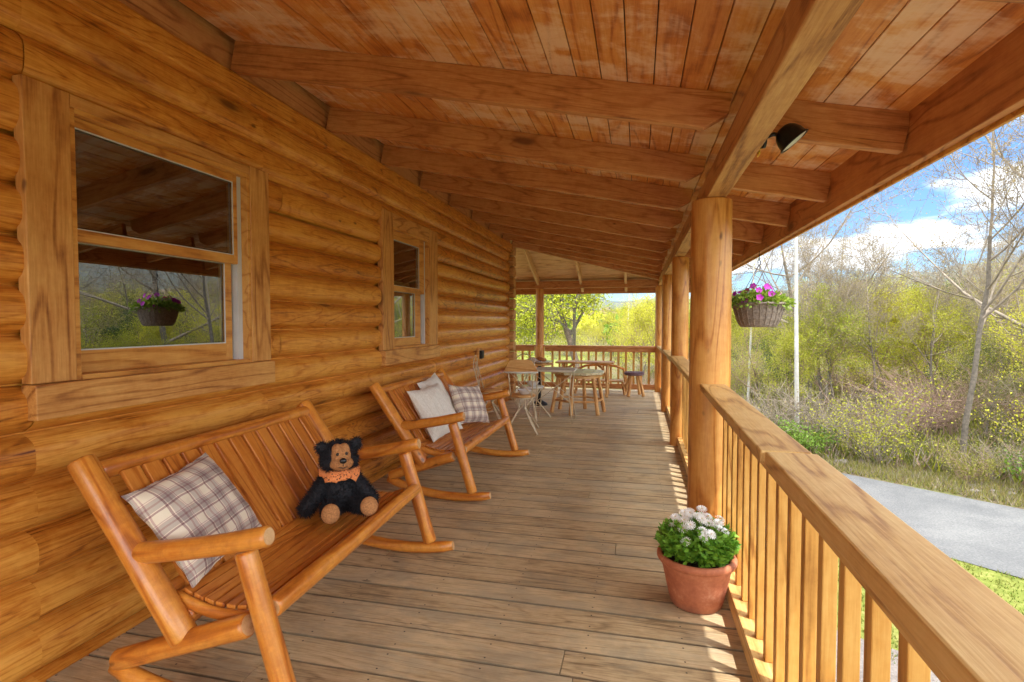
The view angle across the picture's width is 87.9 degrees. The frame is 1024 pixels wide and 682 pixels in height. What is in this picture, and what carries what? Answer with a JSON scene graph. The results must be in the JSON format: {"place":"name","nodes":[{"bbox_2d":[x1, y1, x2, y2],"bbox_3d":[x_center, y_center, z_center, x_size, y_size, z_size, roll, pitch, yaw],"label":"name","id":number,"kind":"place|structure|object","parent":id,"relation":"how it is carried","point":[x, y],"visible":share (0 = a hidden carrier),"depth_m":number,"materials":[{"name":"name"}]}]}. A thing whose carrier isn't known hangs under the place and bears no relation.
{"place":"outdoors","nodes":[
{"label":"outdoors","id":0,"kind":"place"},
{"bbox_2d":[0,0,515,681],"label":"log house","id":1,"kind":"structure","parent":0,"point":[198,236],"depth_m":2.62,"materials":[{"name":"brown wood"}]},
{"bbox_2d":[12,74,274,420],"bbox_3d":[-1.742,-0.366,2.656,0.230,1.290,1.350,0,2,13],"label":"window","id":2,"kind":"structure","parent":1,"relation":"in","point":[145,277],"depth_m":2.45,"materials":[{"name":"brown wood"}]},
{"bbox_2d":[377,208,439,365],"bbox_3d":[-1.086,-0.503,5.415,0.230,1.406,1.342,0,2,13],"label":"window","id":3,"kind":"structure","parent":1,"relation":"in","point":[408,262],"depth_m":5.38,"materials":[{"name":"brown wood"}]},
{"bbox_2d":[178,0,1023,294],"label":"porch roof","id":4,"kind":"structure","parent":1,"relation":"attached to","point":[581,146],"depth_m":2.53,"materials":[{"name":"brown wood"}]},
{"bbox_2d":[731,251,795,326],"bbox_3d":[2.282,-0.480,4.914,0.618,0.707,0.602,0,2,13],"label":"hanging basket","id":5,"kind":"object","parent":4,"relation":"hanging from","point":[764,306],"visible":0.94,"depth_m":4.78,"materials":[{"name":"wicker"}]},
{"bbox_2d":[757,123,808,156],"bbox_3d":[1.121,-0.840,2.217,0.210,0.117,0.128,2,3,38],"label":"floodlight","id":6,"kind":"object","parent":4,"relation":"attached to","point":[788,135],"visible":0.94,"depth_m":2.16,"materials":[{"name":"black metal"}]},
{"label":"deck frame","id":7,"kind":"structure","parent":1,"relation":"attached to","visible":0},
{"bbox_2d":[46,387,752,681],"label":"deck floor","id":8,"kind":"structure","parent":7,"relation":"on","point":[549,568],"depth_m":2.77,"materials":[{"name":"brown wood"}]},
{"bbox_2d":[67,399,454,681],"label":"rocking bench","id":9,"kind":"object","parent":8,"relation":"on","point":[277,563],"visible":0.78,"depth_m":2.06,"materials":[{"name":"brown wood"}]},
{"bbox_2d":[121,452,261,587],"bbox_3d":[-1.259,0.696,2.149,0.171,0.425,0.444,-35,3,11],"label":"plaid cushion","id":10,"kind":"object","parent":9,"relation":"on","point":[200,496],"visible":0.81,"depth_m":2.05,"materials":[{"name":"fabric"}]},
{"bbox_2d":[294,435,380,524],"bbox_3d":[-0.878,0.703,2.697,0.430,0.420,0.320,-1,2,-29],"label":"teddy bear","id":11,"kind":"object","parent":9,"relation":"on","point":[340,485],"visible":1,"depth_m":2.67},
{"bbox_2d":[369,368,528,500],"bbox_3d":[-0.487,0.769,4.879,1.018,0.914,1.507,1,2,14],"label":"rocking bench","id":12,"kind":"object","parent":8,"relation":"on","point":[453,444],"visible":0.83,"depth_m":4.25,"materials":[{"name":"brown wood"}]},
{"bbox_2d":[406,382,462,442],"bbox_3d":[-0.660,0.604,4.600,0.168,0.485,0.444,-34,-10,28],"label":"cream cushion","id":13,"kind":"object","parent":12,"relation":"on","point":[433,400],"visible":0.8,"depth_m":4.49,"materials":[{"name":"fabric"}]},
{"bbox_2d":[417,373,454,409],"bbox_3d":[-0.695,0.536,4.976,0.133,0.445,0.444,-29,1,16],"label":"cream cushion","id":14,"kind":"object","parent":12,"relation":"on","point":[432,380],"visible":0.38,"depth_m":5.00,"materials":[{"name":"fabric"}]},
{"bbox_2d":[448,385,489,423],"bbox_3d":[-0.418,0.618,5.191,0.162,0.405,0.444,-30,-23,33],"label":"plaid cushion","id":15,"kind":"object","parent":12,"relation":"on","point":[469,402],"visible":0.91,"depth_m":5.11,"materials":[{"name":"fabric"}]},
{"bbox_2d":[473,355,502,426],"bbox_3d":[-0.309,0.664,7.296,0.428,0.954,0.428,0,2,5],"label":"rocking chair","id":16,"kind":"object","parent":8,"relation":"on","point":[486,390],"visible":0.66,"depth_m":7.25,"materials":[{"name":"brown wood"}]},
{"bbox_2d":[504,359,538,434],"bbox_3d":[0.128,0.690,6.792,0.432,0.938,0.449,0,2,5],"label":"wire chair","id":17,"kind":"object","parent":8,"relation":"on","point":[517,366],"visible":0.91,"depth_m":6.61,"materials":[{"name":"brown wood"}]},
{"bbox_2d":[516,354,550,421],"bbox_3d":[0.285,0.649,7.720,0.428,0.954,0.428,1,2,33],"label":"wire chair","id":18,"kind":"object","parent":8,"relation":"on","point":[540,387],"visible":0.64,"depth_m":7.62,"materials":[{"name":"grey metal"}]},
{"bbox_2d":[535,288,544,388],"bbox_3d":[0.588,-0.049,11.224,0.210,2.108,0.214,0,2,13],"label":"porch post","id":19,"kind":"object","parent":8,"relation":"on","point":[539,349],"visible":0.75,"depth_m":11.14,"materials":[{"name":"brown wood"}]},
{"bbox_2d":[531,362,552,405],"bbox_3d":[0.469,0.727,9.016,0.470,0.712,0.470,0,2,13],"label":"side table","id":20,"kind":"object","parent":8,"relation":"on","point":[543,403],"visible":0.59,"depth_m":8.95,"materials":[{"name":"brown wood"}]},
{"bbox_2d":[526,357,551,362],"bbox_3d":[0.469,0.320,9.002,0.460,0.101,0.460,0,2,13],"label":"platter","id":21,"kind":"object","parent":20,"relation":"on","point":[540,360],"visible":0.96,"depth_m":8.96,"materials":[{"name":"white ceramic"}]},
{"bbox_2d":[534,367,576,423],"bbox_3d":[0.613,0.761,7.543,0.580,0.741,0.476,0,2,13],"label":"wire table","id":22,"kind":"object","parent":8,"relation":"on","point":[558,369],"visible":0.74,"depth_m":7.40,"materials":[{"name":"brown wood"}]},
{"bbox_2d":[550,369,605,415],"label":"wooden stools","id":23,"kind":"object","parent":8,"relation":"on","point":[585,374],"visible":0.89,"depth_m":8.15,"materials":[{"name":"brown wood"}]},
{"bbox_2d":[510,345,654,389],"bbox_3d":[-1.172,0.510,11.663,8.340,0.880,0.134,0,2,13],"label":"porch railing","id":24,"kind":"object","parent":8,"relation":"on","point":[587,348],"visible":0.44,"depth_m":10.96,"materials":[{"name":"brown wood"}]},
{"bbox_2d":[555,360,614,397],"bbox_3d":[1.404,0.716,10.182,1.100,0.658,0.491,0,2,13],"label":"trestle table","id":25,"kind":"object","parent":8,"relation":"on","point":[574,362],"visible":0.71,"depth_m":10.09,"materials":[{"name":"brown wood"}]},
{"bbox_2d":[574,364,625,394],"bbox_3d":[1.748,0.741,10.507,1.049,0.588,0.419,0,2,13],"label":"log bench","id":26,"kind":"object","parent":8,"relation":"on","point":[623,384],"visible":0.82,"depth_m":10.49,"materials":[{"name":"brown wood"}]},
{"bbox_2d":[624,371,644,396],"bbox_3d":[2.331,0.817,10.130,0.372,0.466,0.372,0,2,-4],"label":"stool","id":27,"kind":"object","parent":8,"relation":"on","point":[638,375],"visible":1,"depth_m":10.01,"materials":[{"name":"brown wood"}]},
{"bbox_2d":[654,285,661,391],"bbox_3d":[2.966,-0.042,10.658,0.191,2.134,0.191,0,2,13],"label":"porch post","id":28,"kind":"object","parent":8,"relation":"on","point":[658,329],"visible":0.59,"depth_m":10.59,"materials":[{"name":"brown wood"}]},
{"bbox_2d":[661,275,671,411],"bbox_3d":[2.427,0.041,8.290,0.180,2.134,0.182,0,2,13],"label":"porch post","id":29,"kind":"object","parent":8,"relation":"on","point":[666,329],"visible":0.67,"depth_m":8.22,"materials":[{"name":"brown wood"}]},
{"bbox_2d":[662,350,670,419],"bbox_3d":[2.164,0.640,7.183,0.163,0.975,2.156,0,2,13],"label":"porch railing","id":30,"kind":"object","parent":8,"relation":"on","point":[667,353],"visible":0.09,"depth_m":7.72,"materials":[{"name":"brown wood"}]},
{"bbox_2d":[670,256,688,445],"bbox_3d":[1.905,0.121,6.031,0.197,2.134,0.194,0,2,13],"label":"porch post","id":31,"kind":"object","parent":8,"relation":"on","point":[680,313],"visible":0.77,"depth_m":5.95,"materials":[{"name":"brown wood"}]},
{"bbox_2d":[670,356,688,475],"bbox_3d":[1.556,0.714,4.664,0.181,1.006,2.700,0,2,13],"label":"porch railing","id":32,"kind":"object","parent":8,"relation":"on","point":[681,363],"visible":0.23,"depth_m":5.41,"materials":[{"name":"brown wood"}]},
{"bbox_2d":[653,505,741,614],"bbox_3d":[0.920,1.065,2.649,0.422,0.478,0.416,0,2,13],"label":"flower pot","id":33,"kind":"object","parent":8,"relation":"on","point":[697,551],"visible":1,"depth_m":2.54,"materials":[{"name":"ceramic"}]},
{"bbox_2d":[687,197,732,519],"bbox_3d":[1.210,0.219,3.248,0.246,2.134,0.242,0,2,13],"label":"porch post","id":34,"kind":"object","parent":8,"relation":"on","point":[710,301],"visible":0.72,"depth_m":3.15,"materials":[{"name":"brown wood"}]},
{"bbox_2d":[700,384,1023,681],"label":"porch railing","id":35,"kind":"object","parent":8,"relation":"on","point":[800,518],"visible":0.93,"depth_m":1.27,"materials":[{"name":"brown wood"}]},
{"bbox_2d":[517,351,597,388],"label":"lawn","id":36,"kind":"structure","parent":0,"point":[563,357],"depth_m":40.17,"materials":[{"name":"green plant"}]},
{"bbox_2d":[514,294,613,368],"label":"spreading tree","id":37,"kind":"object","parent":36,"relation":"on","point":[556,301],"visible":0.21,"depth_m":25.18,"materials":[{"name":"green plant"}]},
{"bbox_2d":[515,333,1023,578],"bbox_3d":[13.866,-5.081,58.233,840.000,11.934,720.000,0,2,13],"label":"ground","id":38,"kind":"structure","parent":0,"point":[599,358],"depth_m":26.03,"materials":[{"name":"green plant"}]},
{"bbox_2d":[576,317,600,344],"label":"young tree","id":39,"kind":"object","parent":38,"relation":"on","point":[586,329],"visible":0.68,"depth_m":53.22,"materials":[{"name":"yellow plant"}]},
{"bbox_2d":[566,327,612,360],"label":"shrub","id":40,"kind":"object","parent":38,"relation":"on","point":[588,344],"visible":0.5,"depth_m":35.57,"materials":[{"name":"green plant"}]},
{"bbox_2d":[596,308,624,345],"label":"young tree","id":41,"kind":"object","parent":38,"relation":"on","point":[608,319],"visible":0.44,"depth_m":45.32,"materials":[{"name":"yellow plant"}]},
{"bbox_2d":[601,300,654,343],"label":"spreading tree","id":42,"kind":"object","parent":38,"relation":"on","point":[615,307],"visible":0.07,"depth_m":49.21,"materials":[{"name":"green plant"}]},
{"bbox_2d":[602,304,654,363],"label":"young tree","id":43,"kind":"object","parent":38,"relation":"on","point":[616,328],"visible":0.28,"depth_m":23.82,"materials":[{"name":"green plant"}]},
{"bbox_2d":[607,332,653,379],"bbox_3d":[4.830,0.758,21.170,2.374,2.234,2.566,1,2,26],"label":"shrub","id":44,"kind":"object","parent":38,"relation":"on","point":[622,365],"visible":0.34,"depth_m":21.17,"materials":[{"name":"green plant"}]},
{"bbox_2d":[608,293,654,361],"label":"young tree","id":45,"kind":"object","parent":38,"relation":"on","point":[634,337],"visible":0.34,"depth_m":21.30,"materials":[{"name":"green plant"}]},
{"bbox_2d":[613,293,689,380],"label":"young tree","id":46,"kind":"object","parent":38,"relation":"on","point":[642,314],"visible":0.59,"depth_m":19.46,"materials":[{"name":"yellow plant"}]},
{"bbox_2d":[730,350,765,394],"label":"shrub","id":47,"kind":"object","parent":38,"relation":"on","point":[734,383],"visible":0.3,"depth_m":17.05,"materials":[{"name":"green plant"}]},
{"bbox_2d":[731,336,769,385],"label":"bramble","id":48,"kind":"object","parent":38,"relation":"on","point":[743,368],"visible":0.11,"depth_m":20.37,"materials":[{"name":"green plant"}]},
{"bbox_2d":[731,325,771,401],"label":"young tree","id":49,"kind":"object","parent":38,"relation":"on","point":[749,373],"visible":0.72,"depth_m":15.67,"materials":[{"name":"green plant"}]},
{"bbox_2d":[731,287,776,367],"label":"young tree","id":50,"kind":"object","parent":38,"relation":"on","point":[734,322],"visible":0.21,"depth_m":22.19,"materials":[{"name":"green plant"}]},
{"bbox_2d":[518,285,1021,361],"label":"woodland","id":51,"kind":"object","parent":38,"relation":"on","point":[594,320],"visible":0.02,"depth_m":68.19,"materials":[{"name":"green plant"}]},
{"bbox_2d":[745,283,799,371],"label":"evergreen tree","id":52,"kind":"object","parent":38,"relation":"on","point":[771,336],"visible":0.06,"depth_m":24.39,"materials":[{"name":"green plant"}]},
{"bbox_2d":[746,230,812,401],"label":"birch tree","id":53,"kind":"object","parent":38,"relation":"on","point":[750,342],"visible":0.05,"depth_m":16.27,"materials":[{"name":"white plant"}]},
{"bbox_2d":[751,302,825,391],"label":"tree","id":54,"kind":"object","parent":38,"relation":"on","point":[774,358],"visible":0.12,"depth_m":18.98,"materials":[{"name":"green plant"}]},
{"bbox_2d":[737,370,843,430],"bbox_3d":[6.256,1.494,12.354,2.944,1.602,2.774,-2,3,-42],"label":"bramble","id":55,"kind":"object","parent":38,"relation":"on","point":[772,420],"visible":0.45,"depth_m":12.19,"materials":[{"name":"brown plant"}]},
{"bbox_2d":[760,276,825,381],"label":"young tree","id":56,"kind":"object","parent":38,"relation":"on","point":[791,321],"visible":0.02,"depth_m":22.33,"materials":[{"name":"green plant"}]},
{"bbox_2d":[794,236,798,427],"bbox_3d":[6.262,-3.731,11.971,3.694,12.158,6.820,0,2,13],"label":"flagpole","id":57,"kind":"object","parent":38,"relation":"on","point":[796,358],"visible":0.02,"depth_m":12.19,"materials":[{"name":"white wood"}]},
{"bbox_2d":[749,221,860,412],"bbox_3d":[8.368,-0.965,15.153,3.189,6.190,3.448,0,2,-9],"label":"bare tree","id":58,"kind":"object","parent":38,"relation":"on","point":[806,258],"visible":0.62,"depth_m":15.22,"materials":[{"name":"grey plant"}]},
{"bbox_2d":[770,252,844,386],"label":"bare tree","id":59,"kind":"object","parent":38,"relation":"on","point":[802,301],"visible":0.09,"depth_m":20.19,"materials":[{"name":"brown plant"}]},
{"bbox_2d":[773,414,842,452],"bbox_3d":[6.030,1.982,10.895,1.488,0.854,1.489,0,2,-11],"label":"shrub","id":60,"kind":"object","parent":38,"relation":"on","point":[800,438],"visible":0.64,"depth_m":10.80,"materials":[{"name":"green plant"}]},
{"bbox_2d":[751,307,864,408],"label":"young tree","id":61,"kind":"object","parent":38,"relation":"on","point":[786,346],"visible":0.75,"depth_m":13.80,"materials":[{"name":"green plant"}]},
{"bbox_2d":[689,167,942,391],"bbox_3d":[8.649,-2.609,17.913,7.908,9.350,9.547,0,2,7],"label":"bare tree","id":62,"kind":"object","parent":38,"relation":"on","point":[786,266],"visible":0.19,"depth_m":16.32,"materials":[{"name":"grey plant"}]},
{"bbox_2d":[744,367,911,444],"bbox_3d":[6.525,1.401,11.291,3.273,1.891,3.474,1,2,32],"label":"bramble","id":63,"kind":"object","parent":38,"relation":"on","point":[817,414],"visible":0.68,"depth_m":11.35,"materials":[{"name":"brown plant"}]},
{"bbox_2d":[635,366,1023,486],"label":"forest floor plants","id":64,"kind":"object","parent":38,"relation":"on","point":[928,458],"visible":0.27,"depth_m":11.62,"materials":[{"name":"green plant"}]},
{"bbox_2d":[790,367,871,395],"bbox_3d":[11.598,1.186,19.296,3.307,1.750,2.924,2,3,42],"label":"bramble","id":65,"kind":"object","parent":38,"relation":"on","point":[839,386],"visible":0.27,"depth_m":18.86,"materials":[{"name":"brown plant"}]},
{"bbox_2d":[762,279,900,417],"bbox_3d":[8.190,0.271,14.214,2.853,3.771,3.910,-1,2,-19],"label":"young tree","id":66,"kind":"object","parent":38,"relation":"on","point":[850,330],"visible":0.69,"depth_m":13.64,"materials":[{"name":"green plant"}]},
{"bbox_2d":[769,299,893,395],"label":"young tree","id":67,"kind":"object","parent":38,"relation":"on","point":[822,352],"visible":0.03,"depth_m":17.48,"materials":[{"name":"green plant"}]},
{"bbox_2d":[780,249,890,412],"bbox_3d":[8.424,-0.115,13.956,2.540,4.560,2.349,1,2,24],"label":"bare tree","id":68,"kind":"object","parent":38,"relation":"on","point":[841,305],"visible":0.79,"depth_m":13.54,"materials":[{"name":"grey plant"}]},
{"bbox_2d":[780,291,894,385],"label":"young tree","id":69,"kind":"object","parent":38,"relation":"on","point":[851,354],"visible":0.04,"depth_m":20.71,"materials":[{"name":"green plant"}]},
{"bbox_2d":[798,212,918,403],"bbox_3d":[9.964,-0.821,15.432,3.254,5.843,3.010,1,2,36],"label":"bare tree","id":70,"kind":"object","parent":38,"relation":"on","point":[868,264],"visible":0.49,"depth_m":14.81,"materials":[{"name":"grey plant"}]},
{"bbox_2d":[798,230,919,417],"bbox_3d":[8.954,-0.391,13.974,2.850,5.117,2.636,1,2,33],"label":"bare tree","id":71,"kind":"object","parent":38,"relation":"on","point":[868,304],"visible":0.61,"depth_m":13.87,"materials":[{"name":"brown plant"}]},
{"bbox_2d":[822,295,913,382],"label":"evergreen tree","id":72,"kind":"object","parent":38,"relation":"on","point":[858,360],"visible":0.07,"depth_m":22.33,"materials":[{"name":"green plant"}]},
{"bbox_2d":[823,340,913,397],"bbox_3d":[11.641,0.667,17.868,3.319,2.890,3.072,1,2,24],"label":"shrub","id":73,"kind":"object","parent":38,"relation":"on","point":[850,369],"visible":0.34,"depth_m":17.46,"materials":[{"name":"green plant"}]},
{"bbox_2d":[800,266,942,402],"bbox_3d":[10.780,-0.043,15.722,4.477,4.318,3.266,-1,2,-29],"label":"young tree","id":74,"kind":"object","parent":38,"relation":"on","point":[893,322],"visible":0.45,"depth_m":15.12,"materials":[{"name":"green plant"}]},
{"bbox_2d":[794,368,961,466],"bbox_3d":[6.885,1.443,10.088,2.521,1.906,2.685,-2,3,-44],"label":"shrub","id":75,"kind":"object","parent":38,"relation":"on","point":[877,438],"visible":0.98,"depth_m":10.00,"materials":[{"name":"yellow plant"}]},
{"bbox_2d":[812,366,969,442],"bbox_3d":[7.837,1.459,11.333,2.857,1.710,3.231,1,2,22],"label":"bramble","id":76,"kind":"object","parent":38,"relation":"on","point":[910,414],"visible":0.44,"depth_m":11.29,"materials":[{"name":"brown plant"}]},
{"bbox_2d":[850,247,949,391],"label":"young tree","id":77,"kind":"object","parent":38,"relation":"on","point":[892,290],"visible":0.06,"depth_m":19.17,"materials":[{"name":"green plant"}]},
{"bbox_2d":[787,426,1023,507],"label":"undergrowth","id":78,"kind":"object","parent":38,"relation":"on","point":[870,469],"visible":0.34,"depth_m":8.94,"materials":[{"name":"green plant"}]},
{"bbox_2d":[847,273,967,392],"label":"young tree","id":79,"kind":"object","parent":38,"relation":"on","point":[919,339],"visible":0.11,"depth_m":16.12,"materials":[{"name":"green plant"}]},
{"bbox_2d":[831,118,1023,374],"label":"bare tree","id":80,"kind":"object","parent":38,"relation":"on","point":[1002,315],"visible":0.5,"depth_m":12.54,"materials":[{"name":"grey plant"}]},
{"bbox_2d":[835,348,1023,442],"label":"bramble","id":81,"kind":"object","parent":38,"relation":"on","point":[950,420],"visible":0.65,"depth_m":11.80,"materials":[{"name":"brown plant"}]},
{"bbox_2d":[879,238,982,404],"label":"bare tree","id":82,"kind":"object","parent":38,"relation":"on","point":[931,344],"visible":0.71,"depth_m":13.58,"materials":[{"name":"grey plant"}]},
{"bbox_2d":[843,354,1023,430],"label":"bramble","id":83,"kind":"object","parent":38,"relation":"on","point":[941,396],"visible":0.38,"depth_m":12.78,"materials":[{"name":"brown plant"}]},
{"bbox_2d":[862,277,1009,403],"bbox_3d":[11.036,0.239,14.397,2.916,3.854,3.997,0,2,-1],"label":"young tree","id":84,"kind":"object","parent":38,"relation":"on","point":[948,317],"visible":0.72,"depth_m":13.88,"materials":[{"name":"green plant"}]},
{"bbox_2d":[887,268,1023,397],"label":"tree","id":85,"kind":"object","parent":38,"relation":"on","point":[924,368],"visible":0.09,"depth_m":18.38,"materials":[{"name":"green plant"}]},
{"bbox_2d":[898,278,1018,384],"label":"young tree","id":86,"kind":"object","parent":38,"relation":"on","point":[958,343],"visible":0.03,"depth_m":19.55,"materials":[{"name":"green plant"}]},
{"bbox_2d":[920,300,1023,402],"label":"young tree","id":87,"kind":"object","parent":38,"relation":"on","point":[983,340],"visible":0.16,"depth_m":17.78,"materials":[{"name":"green plant"}]},
{"bbox_2d":[921,207,1023,399],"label":"bare tree","id":88,"kind":"object","parent":38,"relation":"on","point":[986,247],"visible":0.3,"depth_m":17.16,"materials":[{"name":"grey plant"}]},
{"bbox_2d":[922,426,1022,483],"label":"shrub","id":89,"kind":"object","parent":38,"relation":"on","point":[967,472],"visible":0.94,"depth_m":8.89,"materials":[{"name":"green plant"}]},
{"bbox_2d":[922,116,1023,458],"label":"bare tree","id":90,"kind":"object","parent":38,"relation":"on","point":[984,312],"visible":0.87,"depth_m":9.52,"materials":[{"name":"grey plant"}]},
{"bbox_2d":[932,234,1023,355],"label":"bare tree","id":91,"kind":"object","parent":38,"relation":"on","point":[980,288],"visible":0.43,"depth_m":13.47,"materials":[{"name":"grey plant"}]},
{"bbox_2d":[935,340,1023,425],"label":"bramble","id":92,"kind":"object","parent":38,"relation":"on","point":[1018,412],"visible":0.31,"depth_m":12.96,"materials":[{"name":"brown plant"}]},
{"bbox_2d":[935,321,1023,441],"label":"young tree","id":93,"kind":"object","parent":38,"relation":"on","point":[991,352],"visible":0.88,"depth_m":11.20,"materials":[{"name":"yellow plant"}]},
{"bbox_2d":[936,252,1023,405],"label":"young tree","id":94,"kind":"object","parent":38,"relation":"on","point":[1005,270],"visible":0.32,"depth_m":15.24,"materials":[{"name":"green plant"}]},
{"bbox_2d":[945,425,1023,479],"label":"bramble","id":95,"kind":"object","parent":38,"relation":"on","point":[992,457],"visible":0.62,"depth_m":9.23,"materials":[{"name":"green plant"}]},
{"bbox_2d":[957,205,1023,390],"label":"bare tree","id":96,"kind":"object","parent":38,"relation":"on","point":[1005,259],"visible":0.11,"depth_m":19.82,"materials":[{"name":"grey plant"}]},
{"bbox_2d":[960,309,1023,386],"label":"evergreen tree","id":97,"kind":"object","parent":38,"relation":"on","point":[997,366],"visible":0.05,"depth_m":19.74,"materials":[{"name":"green plant"}]},
{"bbox_2d":[962,365,1023,442],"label":"shrub","id":98,"kind":"object","parent":38,"relation":"on","point":[1008,432],"visible":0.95,"depth_m":9.83,"materials":[{"name":"yellow plant"}]},
{"bbox_2d":[969,253,1023,343],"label":"bare tree","id":99,"kind":"object","parent":38,"relation":"on","point":[1007,301],"visible":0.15,"depth_m":16.06,"materials":[{"name":"grey plant"}]},
{"bbox_2d":[969,425,1023,476],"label":"shrub","id":100,"kind":"object","parent":38,"relation":"on","point":[1015,452],"visible":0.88,"depth_m":8.49,"materials":[{"name":"green plant"}]},
{"bbox_2d":[982,290,1023,384],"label":"young tree","id":101,"kind":"object","parent":38,"relation":"on","point":[1014,344],"visible":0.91,"depth_m":10.92,"materials":[{"name":"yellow plant"}]},
{"bbox_2d":[998,448,1023,480],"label":"shrub","id":102,"kind":"object","parent":38,"relation":"on","point":[1016,461],"visible":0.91,"depth_m":8.39,"materials":[{"name":"green plant"}]},
{"bbox_2d":[564,115,1023,300],"label":"sky","id":103,"kind":"structure","parent":0,"point":[907,212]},
{"bbox_2d":[566,261,1023,309],"bbox_3d":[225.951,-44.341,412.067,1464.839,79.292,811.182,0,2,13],"label":"hills","id":104,"kind":"structure","parent":0,"point":[616,303],"depth_m":516.36,"materials":[{"name":"plant"}]},
{"bbox_2d":[835,630,940,681],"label":"gravel path","id":105,"kind":"structure","parent":0,"point":[894,672],"depth_m":4.14,"materials":[{"name":"grey gravel"}]},
{"bbox_2d":[837,557,1023,681],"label":"lawn","id":106,"kind":"structure","parent":0,"point":[990,577],"depth_m":5.37,"materials":[{"name":"green plant"}]},
{"bbox_2d":[842,473,1023,578],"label":"driveway","id":107,"kind":"structure","parent":0,"point":[988,535],"depth_m":7.13,"materials":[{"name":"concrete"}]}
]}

